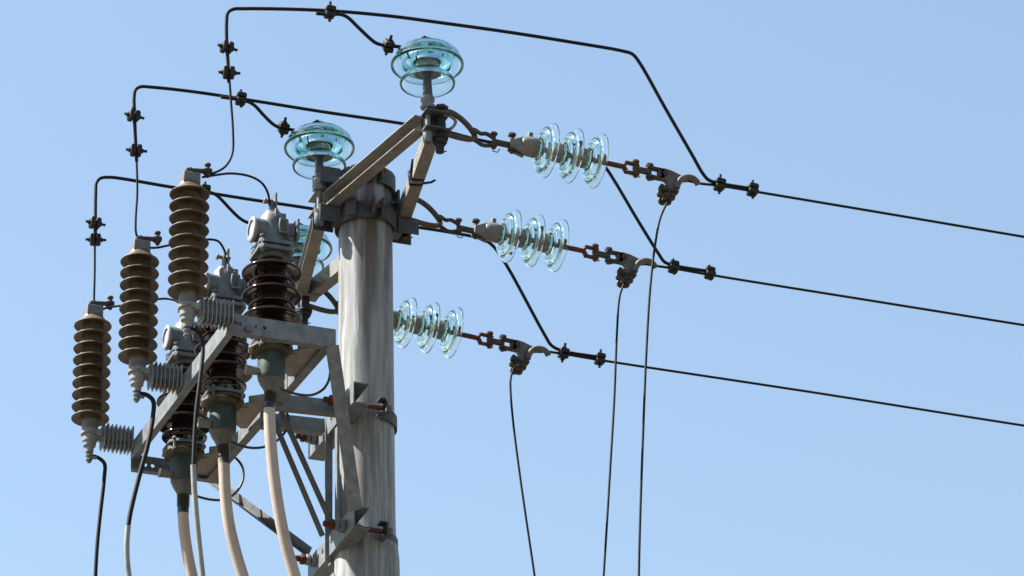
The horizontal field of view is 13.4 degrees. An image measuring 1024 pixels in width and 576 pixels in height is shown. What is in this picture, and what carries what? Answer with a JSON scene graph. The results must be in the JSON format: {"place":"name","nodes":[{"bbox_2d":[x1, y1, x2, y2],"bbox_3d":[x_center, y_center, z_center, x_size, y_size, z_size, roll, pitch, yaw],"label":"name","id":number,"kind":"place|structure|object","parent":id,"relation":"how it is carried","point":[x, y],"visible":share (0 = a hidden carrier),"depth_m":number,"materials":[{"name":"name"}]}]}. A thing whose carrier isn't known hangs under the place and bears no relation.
{"place":"outdoors","nodes":[
{"label":"outdoors","id":0,"kind":"place"},
{"bbox_2d":[0,0,1023,575],"label":"sky","id":1,"kind":"structure","parent":0,"point":[914,108],"materials":[{"name":"blue"}]},
{"label":"ground","id":2,"kind":"structure","parent":0,"visible":0},
{"bbox_2d":[333,164,399,575],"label":"utility pole","id":3,"kind":"object","parent":2,"relation":"on","point":[365,301],"visible":0.81,"depth_m":19.55,"materials":[{"name":"concrete"}]},
{"bbox_2d":[295,381,396,460],"bbox_3d":[-0.717,0.609,19.514,0.404,0.105,0.625,9,-29,-19],"label":"pole bracket","id":4,"kind":"object","parent":3,"relation":"attached to","point":[356,410],"visible":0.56,"depth_m":19.39,"materials":[{"name":"metal"}]},
{"bbox_2d":[131,314,361,553],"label":"cable platform","id":5,"kind":"structure","parent":4,"relation":"attached to","point":[316,345],"depth_m":19.21,"materials":[{"name":"metal"}]},
{"bbox_2d":[98,423,133,454],"bbox_3d":[-1.814,0.690,19.898,0.150,0.122,0.100,9,-29,-19],"label":"ribbed bracket","id":6,"kind":"object","parent":5,"relation":"attached to","point":[116,439],"visible":1,"depth_m":19.87,"materials":[{"name":"grey ceramic"}]},
{"bbox_2d":[71,295,114,462],"bbox_3d":[-1.928,0.412,19.995,0.184,0.863,0.175,9,-29,-19],"label":"surge arrester","id":7,"kind":"object","parent":6,"relation":"attached to","point":[90,406],"visible":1,"depth_m":19.96,"materials":[{"name":"brown ceramic"}]},
{"bbox_2d":[93,454,106,575],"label":"earth lead","id":8,"kind":"object","parent":7,"relation":"hanging from","point":[101,460],"visible":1,"depth_m":19.67,"materials":[{"name":"black rubber"}]},
{"bbox_2d":[146,361,182,394],"bbox_3d":[-1.542,0.397,19.254,0.149,0.122,0.100,9,-29,-19],"label":"ribbed bracket","id":9,"kind":"object","parent":5,"relation":"attached to","point":[164,378],"visible":1,"depth_m":19.23,"materials":[{"name":"grey ceramic"}]},
{"bbox_2d":[118,231,161,402],"bbox_3d":[-1.656,0.119,19.351,0.184,0.863,0.175,9,-29,-19],"label":"surge arrester","id":10,"kind":"object","parent":9,"relation":"attached to","point":[138,308],"visible":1,"depth_m":19.32,"materials":[{"name":"brown ceramic"}]},
{"bbox_2d":[124,391,155,575],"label":"earth lead","id":11,"kind":"object","parent":10,"relation":"hanging from","point":[134,496],"visible":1,"depth_m":18.90,"materials":[{"name":"black rubber"}]},
{"bbox_2d":[156,310,208,494],"bbox_3d":[-1.495,0.506,19.894,0.266,0.986,0.266,9,-29,-19],"label":"cable termination","id":12,"kind":"object","parent":5,"relation":"attached to","point":[176,429],"visible":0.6,"depth_m":19.78,"materials":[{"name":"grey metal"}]},
{"bbox_2d":[103,298,178,309],"bbox_3d":[-1.717,0.111,20.131,0.425,0.139,0.031,-5,-28,7],"label":"termination lead","id":13,"kind":"object","parent":12,"relation":"attached to","point":[114,306],"visible":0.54,"depth_m":20.15,"materials":[{"name":"black rubber"}]},
{"bbox_2d":[177,492,197,575],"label":"power cable","id":14,"kind":"object","parent":12,"relation":"hanging from","point":[183,502],"visible":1,"depth_m":19.57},
{"bbox_2d":[190,457,244,500],"bbox_3d":[-1.351,0.854,19.826,0.304,0.285,0.047,19,-34,-34],"label":"earth strap","id":15,"kind":"object","parent":12,"relation":"attached to","point":[240,485],"visible":0.73,"depth_m":19.86,"materials":[{"name":"black rubber"}]},
{"bbox_2d":[196,296,233,330],"bbox_3d":[-1.273,0.109,18.616,0.147,0.122,0.100,9,-29,-19],"label":"ribbed bracket","id":16,"kind":"object","parent":5,"relation":"attached to","point":[219,314],"visible":1,"depth_m":18.59,"materials":[{"name":"grey metal"}]},
{"bbox_2d":[167,162,211,338],"bbox_3d":[-1.386,-0.169,18.714,0.184,0.863,0.175,9,-29,-19],"label":"surge arrester","id":17,"kind":"object","parent":16,"relation":"attached to","point":[188,242],"visible":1,"depth_m":18.68,"materials":[{"name":"brown ceramic"}]},
{"bbox_2d":[189,326,204,575],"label":"earth lead","id":18,"kind":"object","parent":17,"relation":"hanging from","point":[195,503],"visible":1,"depth_m":18.18,"materials":[{"name":"black rubber"}]},
{"bbox_2d":[202,172,269,205],"bbox_3d":[-1.190,-0.462,19.035,0.054,0.101,0.415,-24,-35,37],"label":"termination lead","id":19,"kind":"object","parent":17,"relation":"attached to","point":[246,175],"visible":1,"depth_m":19.04,"materials":[{"name":"black rubber"}]},
{"bbox_2d":[194,248,252,447],"bbox_3d":[-1.287,0.264,19.434,0.266,0.986,0.266,9,-29,-19],"label":"cable termination","id":20,"kind":"object","parent":5,"relation":"attached to","point":[224,374],"visible":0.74,"depth_m":19.33,"materials":[{"name":"brown ceramic"}]},
{"bbox_2d":[150,238,226,261],"bbox_3d":[-1.465,-0.184,19.592,0.394,0.130,0.011,9,-29,-19],"label":"termination lead","id":21,"kind":"object","parent":20,"relation":"attached to","point":[208,239],"visible":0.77,"depth_m":19.65,"materials":[{"name":"black rubber"}]},
{"bbox_2d":[216,443,248,575],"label":"power cable","id":22,"kind":"object","parent":20,"relation":"hanging from","point":[223,457],"visible":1,"depth_m":19.05,"materials":[{"name":"beige plastic"}]},
{"bbox_2d":[231,412,289,448],"bbox_3d":[-1.124,0.610,19.374,0.310,0.276,0.042,18,-33,-33],"label":"earth strap","id":23,"kind":"object","parent":20,"relation":"attached to","point":[259,447],"visible":0.66,"depth_m":19.29,"materials":[{"name":"black rubber"}]},
{"bbox_2d":[242,192,301,392],"bbox_3d":[-1.047,0.021,18.973,0.266,0.986,0.266,9,-29,-19],"label":"cable termination","id":24,"kind":"object","parent":5,"relation":"attached to","point":[271,275],"visible":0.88,"depth_m":18.93,"materials":[{"name":"brown ceramic"}]},
{"bbox_2d":[263,390,300,575],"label":"power cable","id":25,"kind":"object","parent":24,"relation":"hanging from","point":[276,495],"visible":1,"depth_m":18.54,"materials":[{"name":"beige plastic"}]},
{"bbox_2d":[280,375,329,396],"bbox_3d":[-0.910,0.407,18.849,0.257,0.121,0.133,9,-29,-19],"label":"earth strap","id":26,"kind":"object","parent":24,"relation":"attached to","point":[307,395],"visible":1,"depth_m":18.88,"materials":[{"name":"black rubber"}]},
{"bbox_2d":[295,506,397,575],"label":"pole bracket","id":27,"kind":"object","parent":3,"relation":"attached to","point":[347,532],"visible":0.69,"depth_m":19.09,"materials":[{"name":"metal"}]},
{"bbox_2d":[325,426,338,566],"bbox_3d":[-0.805,0.921,19.312,0.035,0.627,0.145,9,-29,-19],"label":"vertical strap","id":28,"kind":"object","parent":27,"relation":"attached to","point":[329,471],"visible":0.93,"depth_m":19.34,"materials":[{"name":"metal"}]},
{"bbox_2d":[297,108,451,301],"bbox_3d":[-0.675,-0.385,20.024,0.490,0.282,1.785,9,-29,-19],"label":"pole top frame","id":29,"kind":"object","parent":3,"relation":"attached to","point":[344,185],"visible":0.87,"depth_m":19.88,"materials":[{"name":"metal"}]},
{"bbox_2d":[289,223,332,323],"bbox_3d":[-1.020,-0.072,20.748,0.329,0.541,0.329,9,-29,-19],"label":"pin insulator","id":30,"kind":"object","parent":29,"relation":"attached to","point":[325,251],"visible":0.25,"depth_m":20.75,"materials":[{"name":"green glass"}]},
{"bbox_2d":[211,191,248,223],"bbox_3d":[-1.285,-0.360,20.762,0.543,0.139,0.045,13,-30,-25],"label":"tap bar","id":31,"kind":"object","parent":30,"relation":"attached to","point":[231,210],"visible":0.48,"depth_m":20.74,"materials":[{"name":"black rubber"}]},
{"bbox_2d":[284,119,354,225],"bbox_3d":[-0.887,-0.532,20.025,0.329,0.541,0.329,9,-29,-19],"label":"pin insulator","id":32,"kind":"object","parent":29,"relation":"attached to","point":[310,148],"visible":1,"depth_m":20.02,"materials":[{"name":"green glass"}]},
{"bbox_2d":[220,95,294,131],"bbox_3d":[-1.123,-0.793,20.053,0.470,0.120,0.030,11,-30,-22],"label":"tap bar","id":33,"kind":"object","parent":32,"relation":"attached to","point":[261,112],"visible":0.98,"depth_m":20.04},
{"bbox_2d":[277,117,289,137],"bbox_3d":[-1.053,-0.740,20.061,0.046,0.097,0.046,9,12,-19],"label":"line clamp","id":34,"kind":"object","parent":32,"relation":"attached to","point":[284,124],"visible":1,"depth_m":20.05,"materials":[{"name":"grey metal"}]},
{"bbox_2d":[407,159,435,186],"bbox_3d":[-0.407,-0.513,19.746,0.124,0.096,0.122,4,-28,-10],"label":"cable tie","id":35,"kind":"object","parent":29,"relation":"attached to","point":[418,180],"visible":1,"depth_m":19.73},
{"bbox_2d":[300,286,550,374],"bbox_3d":[-0.417,0.192,20.870,1.283,0.267,0.253,12,-30,-17],"label":"insulator string","id":36,"kind":"object","parent":29,"relation":"attached to","point":[427,327],"visible":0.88,"depth_m":20.82,"materials":[{"name":"teal glass"}]},
{"bbox_2d":[509,362,535,575],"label":"conductor tail","id":37,"kind":"object","parent":36,"relation":"hanging from","point":[519,472],"visible":1,"depth_m":20.68},
{"bbox_2d":[535,351,1023,426],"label":"line conductor","id":38,"kind":"object","parent":36,"relation":"attached to","point":[795,389],"visible":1,"depth_m":21.49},
{"bbox_2d":[94,176,596,357],"bbox_3d":[-0.767,-0.111,20.855,2.606,0.579,0.067,10,-29,-21],"label":"jumper bar","id":39,"kind":"object","parent":38,"relation":"attached to","point":[491,244],"visible":0.7,"depth_m":20.91,"materials":[{"name":"black rubber"}]},
{"bbox_2d":[93,226,95,299],"bbox_3d":[-1.941,-0.108,20.247,0.014,0.486,0.038,-15,-30,24],"label":"arrester lead","id":40,"kind":"object","parent":39,"relation":"hanging from","point":[94,277],"visible":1,"depth_m":20.24,"materials":[{"name":"black rubber"}]},
{"bbox_2d":[85,216,105,229],"bbox_3d":[-1.947,-0.303,20.350,0.097,0.046,0.046,12,-30,-23],"label":"line clamp","id":41,"kind":"object","parent":39,"relation":"attached to","point":[95,221],"visible":1,"depth_m":20.33,"materials":[{"name":"black metal"}]},
{"bbox_2d":[85,233,105,245],"bbox_3d":[-1.942,-0.225,20.311,0.097,0.046,0.046,2,-28,-7],"label":"line clamp","id":42,"kind":"object","parent":39,"relation":"attached to","point":[91,239],"visible":1,"depth_m":20.30,"materials":[{"name":"black metal"}]},
{"bbox_2d":[201,181,210,193],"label":"line clamp","id":43,"kind":"object","parent":39,"relation":"attached to","point":[206,186],"visible":0.43,"depth_m":20.68,"materials":[{"name":"black metal"}]},
{"bbox_2d":[557,343,569,362],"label":"line clamp","id":44,"kind":"object","parent":39,"relation":"attached to","point":[562,356],"visible":1,"depth_m":21.07,"materials":[{"name":"black metal"}]},
{"bbox_2d":[594,349,605,367],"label":"line clamp","id":45,"kind":"object","parent":38,"relation":"attached to","point":[600,361],"visible":1,"depth_m":21.14,"materials":[{"name":"black metal"}]},
{"bbox_2d":[390,35,463,144],"bbox_3d":[-0.377,-0.884,19.402,0.329,0.541,0.329,9,-29,-19],"label":"pin insulator","id":46,"kind":"object","parent":29,"relation":"attached to","point":[426,70],"visible":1,"depth_m":19.41,"materials":[{"name":"green glass"}]},
{"bbox_2d":[316,12,401,47],"bbox_3d":[-0.632,-1.145,19.419,0.504,0.136,0.028,8,-29,-18],"label":"tap bar","id":47,"kind":"object","parent":46,"relation":"attached to","point":[360,29],"visible":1,"depth_m":19.40,"materials":[{"name":"black rubber"}]},
{"bbox_2d":[382,35,394,55],"bbox_3d":[-0.550,-1.083,19.417,0.046,0.046,0.097,9,-65,-19],"label":"line clamp","id":48,"kind":"object","parent":46,"relation":"attached to","point":[389,43],"visible":1,"depth_m":19.40,"materials":[{"name":"grey metal"}]},
{"bbox_2d":[402,198,657,288],"bbox_3d":[0.081,-0.218,20.279,1.283,0.267,0.253,11,-30,-18],"label":"insulator string","id":49,"kind":"object","parent":29,"relation":"attached to","point":[508,235],"visible":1,"depth_m":20.22,"materials":[{"name":"teal glass"}]},
{"bbox_2d":[603,282,625,575],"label":"conductor tail","id":50,"kind":"object","parent":49,"relation":"hanging from","point":[612,429],"visible":1,"depth_m":19.96},
{"bbox_2d":[643,264,1023,325],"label":"line conductor","id":51,"kind":"object","parent":49,"relation":"attached to","point":[846,296],"visible":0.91,"depth_m":20.80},
{"bbox_2d":[132,85,706,272],"bbox_3d":[-0.391,-0.520,20.233,2.863,0.540,0.016,9,-29,-19],"label":"jumper bar","id":52,"kind":"object","parent":51,"relation":"attached to","point":[136,88],"visible":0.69,"depth_m":20.21,"materials":[{"name":"black rubber"}]},
{"bbox_2d":[124,109,144,121],"bbox_3d":[-1.717,-0.782,19.786,0.097,0.046,0.046,13,-31,-26],"label":"line clamp","id":53,"kind":"object","parent":52,"relation":"attached to","point":[131,114],"visible":1,"depth_m":19.77,"materials":[{"name":"grey metal"}]},
{"bbox_2d":[132,107,137,236],"bbox_3d":[-1.686,-0.500,19.656,0.096,0.695,0.023,18,-33,-32],"label":"arrester lead","id":54,"kind":"object","parent":52,"relation":"hanging from","point":[136,204],"visible":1,"depth_m":19.64,"materials":[{"name":"black rubber"}]},
{"bbox_2d":[126,143,146,156],"bbox_3d":[-1.700,-0.623,19.709,0.097,0.046,0.046,5,-28,-12],"label":"line clamp","id":55,"kind":"object","parent":52,"relation":"attached to","point":[132,150],"visible":1,"depth_m":19.69,"materials":[{"name":"grey metal"}]},
{"bbox_2d":[235,89,246,107],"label":"line clamp","id":56,"kind":"object","parent":52,"relation":"attached to","point":[241,96],"visible":1,"depth_m":20.02,"materials":[{"name":"grey metal"}]},
{"bbox_2d":[667,258,679,274],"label":"line clamp","id":57,"kind":"object","parent":52,"relation":"attached to","point":[674,267],"visible":1,"depth_m":20.49,"materials":[{"name":"black metal"}]},
{"bbox_2d":[704,264,715,280],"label":"line clamp","id":58,"kind":"object","parent":52,"relation":"attached to","point":[710,273],"visible":1,"depth_m":20.55,"materials":[{"name":"black metal"}]},
{"bbox_2d":[433,104,700,205],"bbox_3d":[0.249,-0.591,19.501,1.283,0.267,0.253,11,-30,-18],"label":"insulator string","id":59,"kind":"object","parent":29,"relation":"attached to","point":[546,150],"visible":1,"depth_m":19.43,"materials":[{"name":"teal glass"}]},
{"bbox_2d":[638,199,669,575],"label":"conductor tail","id":60,"kind":"object","parent":59,"relation":"hanging from","point":[644,390],"visible":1,"depth_m":19.08},
{"bbox_2d":[685,180,1023,237],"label":"line conductor","id":61,"kind":"object","parent":59,"relation":"attached to","point":[873,211],"visible":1,"depth_m":19.97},
{"bbox_2d":[225,7,749,188],"bbox_3d":[-0.071,-0.897,19.542,2.511,0.626,0.092,8,-29,-17],"label":"jumper bar","id":62,"kind":"object","parent":61,"relation":"attached to","point":[655,90],"visible":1,"depth_m":19.67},
{"bbox_2d":[204,50,234,175],"bbox_3d":[-1.277,-0.785,19.069,0.136,0.689,0.033,9,-29,-19],"label":"arrester lead","id":63,"kind":"object","parent":62,"relation":"hanging from","point":[232,124],"visible":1,"depth_m":19.06,"materials":[{"name":"black rubber"}]},
{"bbox_2d":[217,40,237,53],"bbox_3d":[-1.256,-1.062,19.213,0.097,0.046,0.046,14,-31,-28],"label":"line clamp","id":64,"kind":"object","parent":62,"relation":"attached to","point":[224,45],"visible":1,"depth_m":19.20,"materials":[{"name":"grey metal"}]},
{"bbox_2d":[218,66,240,79],"bbox_3d":[-1.244,-0.948,19.157,0.097,0.046,0.046,3,-28,-8],"label":"line clamp","id":65,"kind":"object","parent":62,"relation":"attached to","point":[225,72],"visible":1,"depth_m":19.14,"materials":[{"name":"grey metal"}]},
{"bbox_2d":[323,1,335,21],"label":"line clamp","id":66,"kind":"object","parent":62,"relation":"attached to","point":[330,10],"visible":1,"depth_m":19.38,"materials":[{"name":"grey metal"}]},
{"bbox_2d":[713,174,725,193],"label":"line clamp","id":67,"kind":"object","parent":62,"relation":"attached to","point":[719,187],"visible":1,"depth_m":19.72,"materials":[{"name":"black metal"}]},
{"bbox_2d":[746,180,758,198],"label":"line clamp","id":68,"kind":"object","parent":61,"relation":"attached to","point":[753,191],"visible":1,"depth_m":19.77,"materials":[{"name":"black metal"}]}
]}

